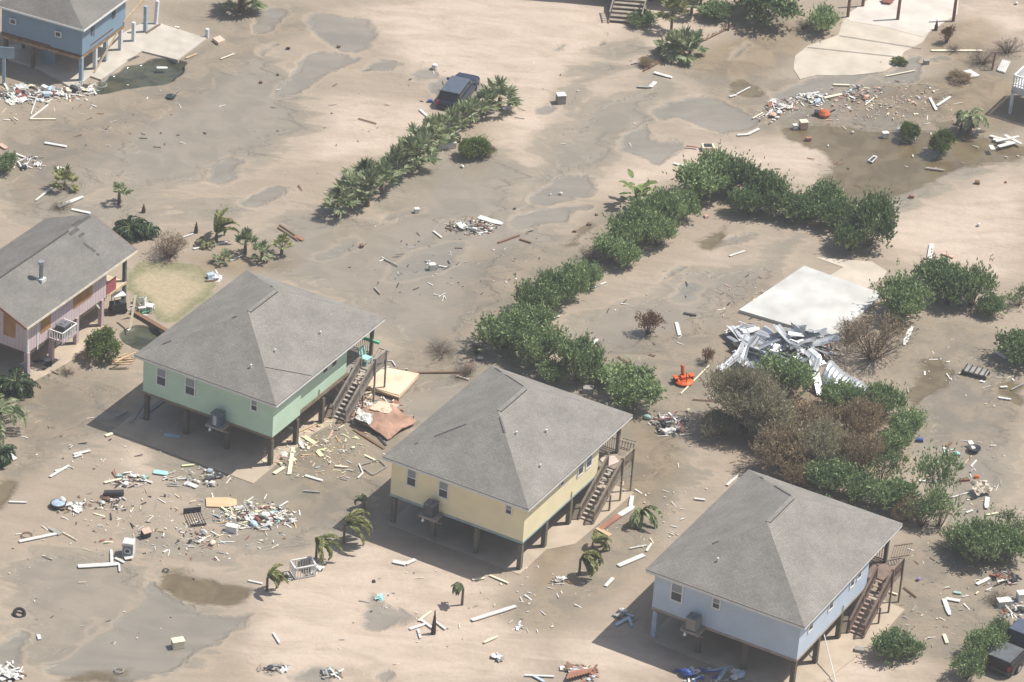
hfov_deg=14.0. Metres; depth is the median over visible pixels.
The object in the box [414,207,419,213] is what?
white stool
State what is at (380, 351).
broken railing
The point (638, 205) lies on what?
oleander
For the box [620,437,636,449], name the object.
broken railing
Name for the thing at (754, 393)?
brush
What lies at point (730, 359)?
metal sheet
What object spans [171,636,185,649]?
ac window unit
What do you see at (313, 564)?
railed box
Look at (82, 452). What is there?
loose board
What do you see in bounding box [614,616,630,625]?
loose board
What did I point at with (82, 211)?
loose board
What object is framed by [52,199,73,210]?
shrub
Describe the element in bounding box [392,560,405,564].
loose board
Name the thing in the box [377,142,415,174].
fan palm
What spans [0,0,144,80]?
blue grey house
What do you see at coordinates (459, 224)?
crumpled scrap
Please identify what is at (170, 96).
frying pan sign
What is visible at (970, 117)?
palm
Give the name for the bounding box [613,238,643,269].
oleander
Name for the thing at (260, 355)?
stilt house
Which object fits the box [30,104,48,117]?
loose board
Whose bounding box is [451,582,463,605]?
palm
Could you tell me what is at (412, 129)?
fan palm
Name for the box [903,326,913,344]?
loose board
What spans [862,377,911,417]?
bush
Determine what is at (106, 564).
loose board
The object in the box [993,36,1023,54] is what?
shrub
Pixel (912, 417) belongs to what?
bush
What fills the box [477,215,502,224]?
loose board
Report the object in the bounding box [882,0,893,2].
red panel
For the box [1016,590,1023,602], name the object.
white tank
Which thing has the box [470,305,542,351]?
oleander
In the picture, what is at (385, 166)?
fan palm
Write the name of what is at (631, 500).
loose board
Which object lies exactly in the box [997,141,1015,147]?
loose board
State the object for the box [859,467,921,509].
bush
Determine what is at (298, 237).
loose board
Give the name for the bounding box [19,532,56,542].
loose board
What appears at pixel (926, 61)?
grey machine
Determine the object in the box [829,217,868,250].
oleander
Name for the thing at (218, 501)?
loose board
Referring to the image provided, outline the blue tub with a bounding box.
[50,498,65,509]
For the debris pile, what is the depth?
250.61 m
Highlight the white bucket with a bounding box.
[429,262,435,270]
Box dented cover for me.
[123,555,133,559]
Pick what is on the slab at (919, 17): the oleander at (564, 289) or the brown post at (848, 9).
the brown post at (848, 9)
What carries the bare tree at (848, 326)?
on the ground
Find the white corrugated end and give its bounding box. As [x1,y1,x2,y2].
[813,373,821,395]
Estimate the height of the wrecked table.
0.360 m
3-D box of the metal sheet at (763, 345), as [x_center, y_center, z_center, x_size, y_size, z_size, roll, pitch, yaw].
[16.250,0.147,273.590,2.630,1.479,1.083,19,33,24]
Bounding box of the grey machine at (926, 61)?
[923,59,929,64]
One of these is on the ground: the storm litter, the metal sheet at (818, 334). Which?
the storm litter
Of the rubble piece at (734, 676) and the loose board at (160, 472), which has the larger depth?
the loose board at (160, 472)
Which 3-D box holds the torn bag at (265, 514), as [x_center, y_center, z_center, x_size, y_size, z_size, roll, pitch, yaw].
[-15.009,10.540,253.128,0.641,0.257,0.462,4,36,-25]
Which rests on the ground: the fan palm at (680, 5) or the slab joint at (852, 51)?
the fan palm at (680, 5)
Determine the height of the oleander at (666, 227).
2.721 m
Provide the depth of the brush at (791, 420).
263.68 m
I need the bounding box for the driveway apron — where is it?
[816,257,886,287]
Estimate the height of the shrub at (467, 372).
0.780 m
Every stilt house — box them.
[134,270,387,465]
[383,365,634,569]
[645,469,904,681]
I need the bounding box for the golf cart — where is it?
[108,291,127,314]
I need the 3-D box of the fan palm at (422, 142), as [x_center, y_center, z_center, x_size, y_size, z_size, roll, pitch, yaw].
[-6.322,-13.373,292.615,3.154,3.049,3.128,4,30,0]
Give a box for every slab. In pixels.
[1,22,206,87]
[739,266,880,334]
[794,18,928,79]
[844,0,957,36]
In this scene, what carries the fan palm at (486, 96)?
on the ground
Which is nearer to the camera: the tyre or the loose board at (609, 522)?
the tyre
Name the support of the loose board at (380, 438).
on the ground
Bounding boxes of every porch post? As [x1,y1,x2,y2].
[131,21,135,40]
[143,5,147,31]
[153,0,159,23]
[205,28,208,37]
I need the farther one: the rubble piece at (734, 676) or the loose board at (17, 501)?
the loose board at (17, 501)
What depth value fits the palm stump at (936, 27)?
318.10 m
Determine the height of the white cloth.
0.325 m
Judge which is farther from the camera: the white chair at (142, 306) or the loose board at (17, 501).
the white chair at (142, 306)
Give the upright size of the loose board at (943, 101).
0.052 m
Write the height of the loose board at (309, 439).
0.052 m
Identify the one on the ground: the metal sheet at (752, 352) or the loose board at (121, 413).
the loose board at (121, 413)
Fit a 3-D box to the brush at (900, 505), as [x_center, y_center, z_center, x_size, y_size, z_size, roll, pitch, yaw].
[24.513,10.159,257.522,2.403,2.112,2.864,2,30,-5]
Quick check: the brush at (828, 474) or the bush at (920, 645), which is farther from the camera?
the brush at (828, 474)
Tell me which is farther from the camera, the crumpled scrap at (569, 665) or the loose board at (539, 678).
the crumpled scrap at (569, 665)
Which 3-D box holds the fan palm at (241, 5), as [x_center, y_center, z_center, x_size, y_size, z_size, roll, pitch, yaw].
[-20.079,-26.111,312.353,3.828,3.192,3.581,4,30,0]
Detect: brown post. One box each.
[846,0,850,16]
[896,0,901,19]
[952,0,957,21]
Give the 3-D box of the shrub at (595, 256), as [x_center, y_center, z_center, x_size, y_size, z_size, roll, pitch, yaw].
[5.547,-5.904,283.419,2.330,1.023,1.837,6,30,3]
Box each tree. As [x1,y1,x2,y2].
[423,336,461,358]
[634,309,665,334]
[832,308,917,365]
[833,317,872,344]
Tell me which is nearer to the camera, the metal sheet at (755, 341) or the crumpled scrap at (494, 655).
the crumpled scrap at (494, 655)
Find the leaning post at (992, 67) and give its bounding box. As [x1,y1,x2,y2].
[991,51,996,70]
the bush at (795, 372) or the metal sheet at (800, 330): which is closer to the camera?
the bush at (795, 372)
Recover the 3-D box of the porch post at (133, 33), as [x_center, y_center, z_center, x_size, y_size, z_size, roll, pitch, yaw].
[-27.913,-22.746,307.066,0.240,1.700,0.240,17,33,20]
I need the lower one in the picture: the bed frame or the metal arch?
the bed frame
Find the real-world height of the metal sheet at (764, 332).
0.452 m
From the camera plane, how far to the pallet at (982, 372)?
273.48 m
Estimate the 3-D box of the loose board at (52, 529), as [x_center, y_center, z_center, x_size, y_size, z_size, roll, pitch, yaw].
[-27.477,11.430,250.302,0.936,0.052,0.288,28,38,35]
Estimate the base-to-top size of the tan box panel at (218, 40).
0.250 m
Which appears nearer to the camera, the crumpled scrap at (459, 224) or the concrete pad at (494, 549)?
the concrete pad at (494, 549)
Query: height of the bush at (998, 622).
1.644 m
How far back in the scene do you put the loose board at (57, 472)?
255.95 m
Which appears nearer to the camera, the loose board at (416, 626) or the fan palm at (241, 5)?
the loose board at (416, 626)
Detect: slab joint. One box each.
[811,47,897,56]
[840,35,918,47]
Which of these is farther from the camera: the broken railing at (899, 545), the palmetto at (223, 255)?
the palmetto at (223, 255)
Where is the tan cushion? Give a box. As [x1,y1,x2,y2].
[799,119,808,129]
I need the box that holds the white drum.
[432,63,436,69]
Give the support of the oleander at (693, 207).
on the ground
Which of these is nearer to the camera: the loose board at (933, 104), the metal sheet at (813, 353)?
the metal sheet at (813, 353)
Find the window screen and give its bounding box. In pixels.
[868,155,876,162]
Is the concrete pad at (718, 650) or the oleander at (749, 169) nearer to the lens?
the concrete pad at (718, 650)
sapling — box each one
[701,345,714,361]
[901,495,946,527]
[909,438,970,502]
[918,481,970,527]
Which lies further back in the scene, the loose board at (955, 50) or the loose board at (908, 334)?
the loose board at (955, 50)
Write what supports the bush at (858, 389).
on the ground
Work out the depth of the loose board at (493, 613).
245.86 m
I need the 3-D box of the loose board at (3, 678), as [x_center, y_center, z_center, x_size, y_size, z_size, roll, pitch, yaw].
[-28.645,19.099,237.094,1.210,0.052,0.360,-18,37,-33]
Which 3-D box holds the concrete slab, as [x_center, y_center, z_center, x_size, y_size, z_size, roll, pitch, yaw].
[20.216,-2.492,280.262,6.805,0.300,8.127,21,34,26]
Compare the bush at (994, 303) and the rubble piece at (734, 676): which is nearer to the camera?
the rubble piece at (734, 676)
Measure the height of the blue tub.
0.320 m
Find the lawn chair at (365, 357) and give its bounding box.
[357,345,371,365]
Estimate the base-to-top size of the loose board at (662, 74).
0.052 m
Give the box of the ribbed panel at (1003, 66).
[996,60,1009,72]
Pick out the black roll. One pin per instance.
(120, 492)
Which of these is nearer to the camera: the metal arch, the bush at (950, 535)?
the bush at (950, 535)
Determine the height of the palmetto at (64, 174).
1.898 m
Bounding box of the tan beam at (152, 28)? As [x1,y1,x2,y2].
[145,23,160,33]
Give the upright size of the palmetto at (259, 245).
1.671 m
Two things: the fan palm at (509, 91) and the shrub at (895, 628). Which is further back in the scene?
the fan palm at (509, 91)
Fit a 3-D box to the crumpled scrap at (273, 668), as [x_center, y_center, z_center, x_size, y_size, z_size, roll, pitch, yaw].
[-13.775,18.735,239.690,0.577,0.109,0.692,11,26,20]
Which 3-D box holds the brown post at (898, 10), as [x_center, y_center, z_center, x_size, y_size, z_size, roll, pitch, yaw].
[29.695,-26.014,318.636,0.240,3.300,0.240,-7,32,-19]
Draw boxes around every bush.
[752,339,819,396]
[816,375,855,409]
[841,465,882,505]
[846,383,868,404]
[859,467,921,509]
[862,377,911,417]
[869,257,936,321]
[869,622,918,667]
[878,422,916,455]
[883,402,927,435]
[902,638,927,657]
[910,248,960,287]
[928,263,965,305]
[938,521,966,549]
[948,254,999,305]
[949,640,990,678]
[953,503,1020,561]
[961,620,1010,654]
[973,292,1008,316]
[986,611,1010,634]
[992,520,1023,565]
[993,325,1023,364]
[993,505,1023,529]
[1001,281,1023,308]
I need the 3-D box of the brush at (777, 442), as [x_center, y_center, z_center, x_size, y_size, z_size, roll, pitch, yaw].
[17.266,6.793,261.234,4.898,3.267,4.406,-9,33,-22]
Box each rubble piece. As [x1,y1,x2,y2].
[40,84,48,90]
[43,91,50,96]
[66,87,71,93]
[206,272,214,278]
[582,385,593,393]
[662,428,670,434]
[731,673,738,679]
[916,438,922,442]
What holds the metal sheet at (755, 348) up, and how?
on the metal sheet at (763, 345)
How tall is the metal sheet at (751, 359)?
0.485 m
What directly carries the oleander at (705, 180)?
on the ground
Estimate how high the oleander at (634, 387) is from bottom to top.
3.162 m
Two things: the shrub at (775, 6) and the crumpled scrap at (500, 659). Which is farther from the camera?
the shrub at (775, 6)
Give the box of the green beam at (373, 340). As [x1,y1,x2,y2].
[363,336,379,344]
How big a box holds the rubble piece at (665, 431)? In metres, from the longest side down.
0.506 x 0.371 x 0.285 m
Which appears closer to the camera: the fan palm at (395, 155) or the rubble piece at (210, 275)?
the rubble piece at (210, 275)
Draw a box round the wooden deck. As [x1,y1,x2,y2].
[357,367,418,398]
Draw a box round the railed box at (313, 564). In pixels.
[289,556,316,579]
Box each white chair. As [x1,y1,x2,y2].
[137,296,145,312]
[143,295,154,312]
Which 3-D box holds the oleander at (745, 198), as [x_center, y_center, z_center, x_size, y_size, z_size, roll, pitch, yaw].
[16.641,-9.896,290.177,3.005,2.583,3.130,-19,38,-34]
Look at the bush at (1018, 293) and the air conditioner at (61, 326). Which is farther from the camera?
the bush at (1018, 293)
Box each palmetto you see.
[49,163,79,191]
[112,181,133,203]
[212,248,232,263]
[234,226,258,254]
[250,239,272,261]
[270,232,294,254]
[951,110,974,131]
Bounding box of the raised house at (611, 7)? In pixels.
[608,0,700,22]
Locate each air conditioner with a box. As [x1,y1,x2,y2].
[55,319,70,336]
[210,408,225,426]
[423,498,438,517]
[685,611,701,631]
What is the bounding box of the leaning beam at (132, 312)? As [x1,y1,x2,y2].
[129,295,136,328]
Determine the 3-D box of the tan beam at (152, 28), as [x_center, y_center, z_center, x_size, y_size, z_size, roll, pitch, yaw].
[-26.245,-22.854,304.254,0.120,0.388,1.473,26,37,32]
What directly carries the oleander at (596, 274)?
on the ground
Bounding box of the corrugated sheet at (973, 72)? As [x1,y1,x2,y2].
[962,69,979,76]
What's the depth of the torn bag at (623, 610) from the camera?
246.69 m
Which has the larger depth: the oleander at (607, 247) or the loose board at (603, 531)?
the oleander at (607, 247)
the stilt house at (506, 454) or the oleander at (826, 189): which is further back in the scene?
the oleander at (826, 189)
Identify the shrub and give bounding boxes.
[0,147,18,171]
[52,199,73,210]
[60,365,75,375]
[83,324,124,363]
[149,229,189,262]
[452,358,477,377]
[456,133,494,158]
[470,342,487,353]
[476,146,497,157]
[578,243,606,261]
[626,6,657,26]
[638,56,654,65]
[696,0,737,22]
[734,0,810,24]
[794,18,811,29]
[805,0,844,33]
[889,55,909,64]
[891,625,899,633]
[899,118,922,140]
[926,127,958,154]
[939,24,955,42]
[947,43,960,52]
[947,69,975,82]
[963,47,1002,63]
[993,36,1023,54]
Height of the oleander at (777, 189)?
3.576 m
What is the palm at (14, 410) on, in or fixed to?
on the ground
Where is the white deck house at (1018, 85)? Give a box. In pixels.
[1008,66,1023,113]
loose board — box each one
[0,672,18,680]
[9,501,26,502]
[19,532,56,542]
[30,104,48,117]
[30,118,55,119]
[35,187,51,200]
[44,142,66,146]
[48,527,61,534]
[49,464,69,476]
[58,196,83,207]
[72,208,90,213]
[73,449,90,454]
[78,562,118,567]
[104,478,121,482]
[110,549,112,561]
[115,410,127,416]
[129,402,143,422]
[130,310,167,331]
[138,400,163,418]
[153,470,167,474]
[157,66,167,68]
[163,433,179,437]
[186,481,198,487]
[193,241,228,248]
[206,497,236,506]
[272,466,285,473]
[272,632,280,643]
[277,227,298,240]
[287,447,294,474]
[293,235,304,240]
[298,437,303,448]
[299,410,343,431]
[303,435,315,443]
[305,474,322,480]
[316,450,323,456]
[353,429,384,448]
[369,427,386,445]
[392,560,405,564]
[406,558,416,564]
[409,623,425,629]
[410,371,458,372]
[418,610,431,620]
[419,619,431,627]
[471,605,516,620]
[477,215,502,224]
[483,635,497,642]
[489,574,508,583]
[498,234,519,242]
[525,674,553,676]
[532,676,544,681]
[560,666,587,670]
[595,527,611,536]
[599,514,621,529]
[604,577,614,586]
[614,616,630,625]
[617,505,634,515]
[617,553,645,566]
[629,495,633,505]
[653,71,672,77]
[675,322,680,335]
[675,668,704,679]
[680,365,709,393]
[707,665,732,670]
[717,667,727,680]
[726,475,738,485]
[729,250,745,256]
[747,128,759,134]
[823,93,842,98]
[885,70,915,76]
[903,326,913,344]
[925,167,944,170]
[927,243,933,258]
[929,98,937,109]
[931,49,982,50]
[936,96,950,105]
[942,252,954,257]
[942,599,950,614]
[942,634,948,642]
[946,597,959,601]
[975,577,989,584]
[984,497,989,508]
[995,135,1019,141]
[995,351,1007,358]
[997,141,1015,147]
[1003,134,1021,143]
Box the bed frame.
[183,506,205,526]
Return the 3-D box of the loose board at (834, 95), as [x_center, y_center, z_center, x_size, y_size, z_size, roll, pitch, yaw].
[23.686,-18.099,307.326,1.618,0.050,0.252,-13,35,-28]
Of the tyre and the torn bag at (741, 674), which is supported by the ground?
the tyre
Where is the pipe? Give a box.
[823,633,835,681]
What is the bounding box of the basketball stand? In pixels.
[0,47,13,84]
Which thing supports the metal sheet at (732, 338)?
on the metal sheet at (731, 328)
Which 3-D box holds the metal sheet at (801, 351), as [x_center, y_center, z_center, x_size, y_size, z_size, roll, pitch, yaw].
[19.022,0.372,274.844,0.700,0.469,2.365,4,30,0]
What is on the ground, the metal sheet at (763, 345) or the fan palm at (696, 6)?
the fan palm at (696, 6)
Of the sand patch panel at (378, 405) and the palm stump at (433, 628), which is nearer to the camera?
the palm stump at (433, 628)
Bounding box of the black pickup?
[985,618,1023,675]
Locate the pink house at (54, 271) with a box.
[0,214,137,377]
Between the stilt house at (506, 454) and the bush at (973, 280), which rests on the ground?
the bush at (973, 280)
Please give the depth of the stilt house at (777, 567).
242.62 m
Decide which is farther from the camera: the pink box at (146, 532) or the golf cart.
the golf cart
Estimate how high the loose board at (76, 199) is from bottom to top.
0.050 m
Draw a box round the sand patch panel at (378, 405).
[369,401,398,413]
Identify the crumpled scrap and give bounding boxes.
[1,668,15,677]
[5,98,15,104]
[13,83,27,89]
[15,96,29,102]
[55,91,66,95]
[72,505,82,512]
[248,512,257,520]
[260,521,273,525]
[269,664,279,669]
[280,665,289,673]
[287,518,297,522]
[315,565,324,570]
[456,222,468,228]
[491,653,502,658]
[494,654,503,661]
[563,661,577,670]
[660,418,671,424]
[730,668,740,673]
[1000,608,1007,614]
[1009,573,1018,583]
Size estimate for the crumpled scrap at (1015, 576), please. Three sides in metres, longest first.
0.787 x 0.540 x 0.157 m
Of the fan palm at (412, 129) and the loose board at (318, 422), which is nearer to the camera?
the loose board at (318, 422)
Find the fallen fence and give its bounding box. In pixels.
[643,23,736,71]
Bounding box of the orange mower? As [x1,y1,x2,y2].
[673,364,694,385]
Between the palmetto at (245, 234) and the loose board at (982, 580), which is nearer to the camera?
the loose board at (982, 580)
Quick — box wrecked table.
[701,143,714,151]
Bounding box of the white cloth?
[355,408,372,424]
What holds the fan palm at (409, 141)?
on the ground
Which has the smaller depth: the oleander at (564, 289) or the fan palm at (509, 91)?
the oleander at (564, 289)
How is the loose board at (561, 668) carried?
on the ground
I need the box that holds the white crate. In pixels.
[881,131,889,137]
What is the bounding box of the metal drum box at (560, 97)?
[555,92,566,103]
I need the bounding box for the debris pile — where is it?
[981,588,1015,606]
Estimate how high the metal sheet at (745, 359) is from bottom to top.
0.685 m
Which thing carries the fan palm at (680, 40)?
on the ground
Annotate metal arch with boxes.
[821,360,866,412]
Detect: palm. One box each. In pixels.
[0,393,27,445]
[195,236,216,250]
[213,206,239,242]
[219,0,267,13]
[265,563,288,591]
[315,533,342,564]
[321,184,359,216]
[332,170,372,206]
[339,154,378,189]
[342,509,372,546]
[353,166,386,206]
[354,493,370,509]
[371,157,402,193]
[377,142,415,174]
[390,133,428,168]
[397,121,434,155]
[403,129,442,169]
[416,113,448,152]
[427,112,459,141]
[441,102,470,134]
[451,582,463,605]
[452,99,479,128]
[460,95,488,122]
[473,86,500,115]
[478,75,523,110]
[578,550,603,576]
[591,530,612,550]
[628,505,662,529]
[652,28,689,52]
[654,0,689,29]
[659,25,702,64]
[678,27,708,54]
[686,0,701,15]
[953,107,988,133]
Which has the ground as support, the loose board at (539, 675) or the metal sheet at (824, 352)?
the loose board at (539, 675)
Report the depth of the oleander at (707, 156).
294.51 m
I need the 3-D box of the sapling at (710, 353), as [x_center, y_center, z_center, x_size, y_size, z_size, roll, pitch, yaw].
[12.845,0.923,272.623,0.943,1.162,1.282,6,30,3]
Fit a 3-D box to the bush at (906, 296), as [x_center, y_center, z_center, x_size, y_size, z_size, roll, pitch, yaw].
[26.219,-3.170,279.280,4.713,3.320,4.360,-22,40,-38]
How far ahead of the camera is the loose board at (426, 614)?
245.14 m
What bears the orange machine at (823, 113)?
on the ground
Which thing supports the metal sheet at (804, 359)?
on the metal sheet
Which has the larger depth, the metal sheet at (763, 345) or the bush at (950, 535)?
the metal sheet at (763, 345)
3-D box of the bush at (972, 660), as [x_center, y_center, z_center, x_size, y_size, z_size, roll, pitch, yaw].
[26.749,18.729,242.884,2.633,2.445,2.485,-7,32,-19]
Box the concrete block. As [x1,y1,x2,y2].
[855,646,864,653]
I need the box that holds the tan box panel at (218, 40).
[212,36,224,44]
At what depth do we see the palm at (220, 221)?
281.47 m
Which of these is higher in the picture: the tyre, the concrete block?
the tyre
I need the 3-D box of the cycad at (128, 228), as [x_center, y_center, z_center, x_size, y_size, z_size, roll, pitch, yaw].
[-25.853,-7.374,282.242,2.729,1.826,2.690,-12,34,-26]
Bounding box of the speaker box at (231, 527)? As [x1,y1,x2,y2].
[225,522,238,533]
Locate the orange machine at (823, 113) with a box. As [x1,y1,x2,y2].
[814,109,834,117]
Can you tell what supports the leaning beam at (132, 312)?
on the ground
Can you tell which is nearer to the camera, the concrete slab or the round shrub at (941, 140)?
the concrete slab
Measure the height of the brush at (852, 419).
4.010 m
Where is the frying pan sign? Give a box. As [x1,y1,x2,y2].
[166,88,180,98]
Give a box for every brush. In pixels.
[694,404,742,440]
[698,353,795,432]
[740,403,804,441]
[748,416,814,473]
[776,452,814,488]
[777,452,833,480]
[786,390,833,429]
[791,409,854,462]
[803,452,863,498]
[821,391,890,438]
[837,427,887,471]
[859,444,913,481]
[889,492,921,523]
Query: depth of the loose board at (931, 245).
287.80 m
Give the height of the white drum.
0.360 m
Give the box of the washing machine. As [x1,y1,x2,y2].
[122,537,135,555]
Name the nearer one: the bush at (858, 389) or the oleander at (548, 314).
the bush at (858, 389)
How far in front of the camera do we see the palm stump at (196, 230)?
283.02 m
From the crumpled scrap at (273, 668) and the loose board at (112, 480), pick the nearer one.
the crumpled scrap at (273, 668)
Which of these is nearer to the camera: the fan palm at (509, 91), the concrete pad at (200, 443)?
the concrete pad at (200, 443)
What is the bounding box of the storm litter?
[0,42,1022,681]
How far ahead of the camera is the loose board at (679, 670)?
241.66 m
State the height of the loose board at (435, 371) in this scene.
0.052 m
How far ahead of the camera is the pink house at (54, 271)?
267.47 m
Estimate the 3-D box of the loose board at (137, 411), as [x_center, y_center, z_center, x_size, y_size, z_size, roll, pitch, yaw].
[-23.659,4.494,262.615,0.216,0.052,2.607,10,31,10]
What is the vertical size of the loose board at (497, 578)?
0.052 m
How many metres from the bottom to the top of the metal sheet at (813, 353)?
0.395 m
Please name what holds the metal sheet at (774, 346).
on the metal sheet at (763, 345)
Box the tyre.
[13,607,25,617]
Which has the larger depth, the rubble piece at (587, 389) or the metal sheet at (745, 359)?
the metal sheet at (745, 359)
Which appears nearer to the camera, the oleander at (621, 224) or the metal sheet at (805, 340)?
the metal sheet at (805, 340)
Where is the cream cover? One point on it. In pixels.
(980, 487)
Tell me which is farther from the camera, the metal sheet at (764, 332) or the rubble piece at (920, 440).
the metal sheet at (764, 332)
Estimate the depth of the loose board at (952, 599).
250.35 m
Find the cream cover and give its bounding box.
[971,480,992,495]
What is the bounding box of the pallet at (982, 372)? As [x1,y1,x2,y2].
[961,363,989,380]
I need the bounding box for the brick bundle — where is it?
[805,136,811,140]
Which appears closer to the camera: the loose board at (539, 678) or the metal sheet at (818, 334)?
the loose board at (539, 678)
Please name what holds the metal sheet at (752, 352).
on the metal sheet at (753, 357)
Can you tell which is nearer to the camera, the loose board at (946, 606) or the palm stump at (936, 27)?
the loose board at (946, 606)
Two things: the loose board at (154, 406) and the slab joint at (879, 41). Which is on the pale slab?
the slab joint at (879, 41)
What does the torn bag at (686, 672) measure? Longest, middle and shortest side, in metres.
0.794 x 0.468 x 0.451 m
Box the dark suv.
[436,72,479,108]
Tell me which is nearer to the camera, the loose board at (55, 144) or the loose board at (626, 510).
the loose board at (626, 510)
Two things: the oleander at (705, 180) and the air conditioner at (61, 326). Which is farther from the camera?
the oleander at (705, 180)
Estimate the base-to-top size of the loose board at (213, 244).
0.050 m
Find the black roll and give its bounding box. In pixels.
[104,489,123,495]
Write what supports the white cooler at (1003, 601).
on the ground
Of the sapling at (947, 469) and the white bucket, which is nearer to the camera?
the sapling at (947, 469)
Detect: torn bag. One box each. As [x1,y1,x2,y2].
[58,496,65,501]
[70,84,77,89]
[199,529,207,533]
[250,520,257,526]
[260,511,269,516]
[618,608,626,612]
[643,414,651,418]
[681,669,692,676]
[738,670,744,678]
[1017,606,1023,611]
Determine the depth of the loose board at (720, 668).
242.44 m
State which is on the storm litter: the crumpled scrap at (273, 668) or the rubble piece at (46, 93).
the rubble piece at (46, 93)
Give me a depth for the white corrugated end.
270.27 m
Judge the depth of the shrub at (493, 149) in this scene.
295.10 m
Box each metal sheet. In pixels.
[716,352,739,372]
[726,323,750,340]
[727,324,754,331]
[727,336,746,342]
[731,342,769,354]
[732,335,760,352]
[736,334,756,362]
[737,326,759,332]
[737,356,750,367]
[747,353,761,361]
[747,355,760,362]
[749,351,769,357]
[753,334,766,344]
[753,338,780,351]
[754,325,774,340]
[756,341,781,361]
[768,332,782,343]
[773,324,803,349]
[775,338,808,348]
[777,335,791,350]
[779,353,809,361]
[782,338,795,346]
[784,324,806,337]
[787,337,816,349]
[788,328,828,337]
[790,321,823,332]
[795,339,805,354]
[799,347,825,365]
[804,332,842,346]
[808,345,833,354]
[811,357,820,370]
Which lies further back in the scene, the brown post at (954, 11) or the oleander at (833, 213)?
the brown post at (954, 11)
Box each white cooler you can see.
[996,596,1011,607]
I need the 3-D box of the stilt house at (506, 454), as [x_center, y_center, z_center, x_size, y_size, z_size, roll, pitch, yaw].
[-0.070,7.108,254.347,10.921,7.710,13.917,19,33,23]
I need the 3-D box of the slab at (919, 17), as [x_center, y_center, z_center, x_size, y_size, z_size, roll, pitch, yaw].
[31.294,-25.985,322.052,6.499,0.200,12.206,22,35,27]
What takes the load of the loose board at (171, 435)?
on the concrete pad at (200, 443)
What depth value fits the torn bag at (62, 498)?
252.77 m
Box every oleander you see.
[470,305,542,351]
[497,295,558,327]
[505,314,568,367]
[511,272,561,313]
[533,264,581,302]
[538,356,574,381]
[554,255,594,294]
[555,328,611,383]
[575,254,604,287]
[584,359,617,383]
[590,222,629,263]
[597,355,677,410]
[601,198,653,243]
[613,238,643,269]
[624,187,667,238]
[643,208,680,245]
[644,179,688,225]
[662,151,732,198]
[676,183,702,217]
[697,139,731,166]
[710,147,753,193]
[724,181,771,213]
[730,156,774,204]
[751,163,793,214]
[763,185,815,223]
[781,184,828,222]
[804,173,848,204]
[818,192,854,228]
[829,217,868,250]
[842,178,901,257]
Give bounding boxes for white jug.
[792,123,797,129]
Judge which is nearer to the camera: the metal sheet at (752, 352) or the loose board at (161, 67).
the metal sheet at (752, 352)
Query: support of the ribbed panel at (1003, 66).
on the ground
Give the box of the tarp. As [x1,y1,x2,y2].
[351,400,416,439]
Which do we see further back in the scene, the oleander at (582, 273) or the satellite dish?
the oleander at (582, 273)
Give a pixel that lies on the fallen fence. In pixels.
(661, 60)
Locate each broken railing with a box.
[374,347,389,359]
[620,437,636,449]
[891,542,912,557]
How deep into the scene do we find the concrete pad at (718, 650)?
244.44 m
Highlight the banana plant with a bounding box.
[619,169,657,198]
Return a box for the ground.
[0,0,1023,681]
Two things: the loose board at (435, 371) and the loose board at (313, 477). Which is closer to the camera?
the loose board at (313, 477)
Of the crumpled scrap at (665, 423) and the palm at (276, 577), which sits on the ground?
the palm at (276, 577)
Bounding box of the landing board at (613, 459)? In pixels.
[599,455,618,466]
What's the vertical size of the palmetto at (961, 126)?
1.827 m
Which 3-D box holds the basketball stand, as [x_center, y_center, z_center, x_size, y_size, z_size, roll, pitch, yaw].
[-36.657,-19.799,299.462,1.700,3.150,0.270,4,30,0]
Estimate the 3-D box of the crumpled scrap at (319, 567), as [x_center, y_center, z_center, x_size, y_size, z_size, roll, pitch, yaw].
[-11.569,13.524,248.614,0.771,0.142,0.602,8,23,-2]
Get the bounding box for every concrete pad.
[0,318,103,380]
[111,372,372,483]
[388,480,633,574]
[647,596,904,681]
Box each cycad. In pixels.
[0,367,40,400]
[0,442,16,468]
[112,215,148,244]
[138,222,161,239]
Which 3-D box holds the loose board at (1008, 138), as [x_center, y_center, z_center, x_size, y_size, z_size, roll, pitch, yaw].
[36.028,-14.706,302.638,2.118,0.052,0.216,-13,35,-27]
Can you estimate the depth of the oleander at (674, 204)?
287.06 m
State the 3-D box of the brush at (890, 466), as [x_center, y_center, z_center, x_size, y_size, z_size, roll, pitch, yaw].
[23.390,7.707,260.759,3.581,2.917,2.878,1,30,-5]
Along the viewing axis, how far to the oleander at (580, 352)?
268.51 m
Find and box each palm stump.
[194,222,198,233]
[431,610,437,634]
[934,20,938,30]
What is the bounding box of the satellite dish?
[967,440,980,452]
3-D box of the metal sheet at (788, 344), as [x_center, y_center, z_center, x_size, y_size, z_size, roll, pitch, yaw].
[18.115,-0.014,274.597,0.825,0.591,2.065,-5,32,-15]
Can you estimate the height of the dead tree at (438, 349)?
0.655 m
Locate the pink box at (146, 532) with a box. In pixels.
[140,527,151,538]
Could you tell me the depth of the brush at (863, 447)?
260.83 m
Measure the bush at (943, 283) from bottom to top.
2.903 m

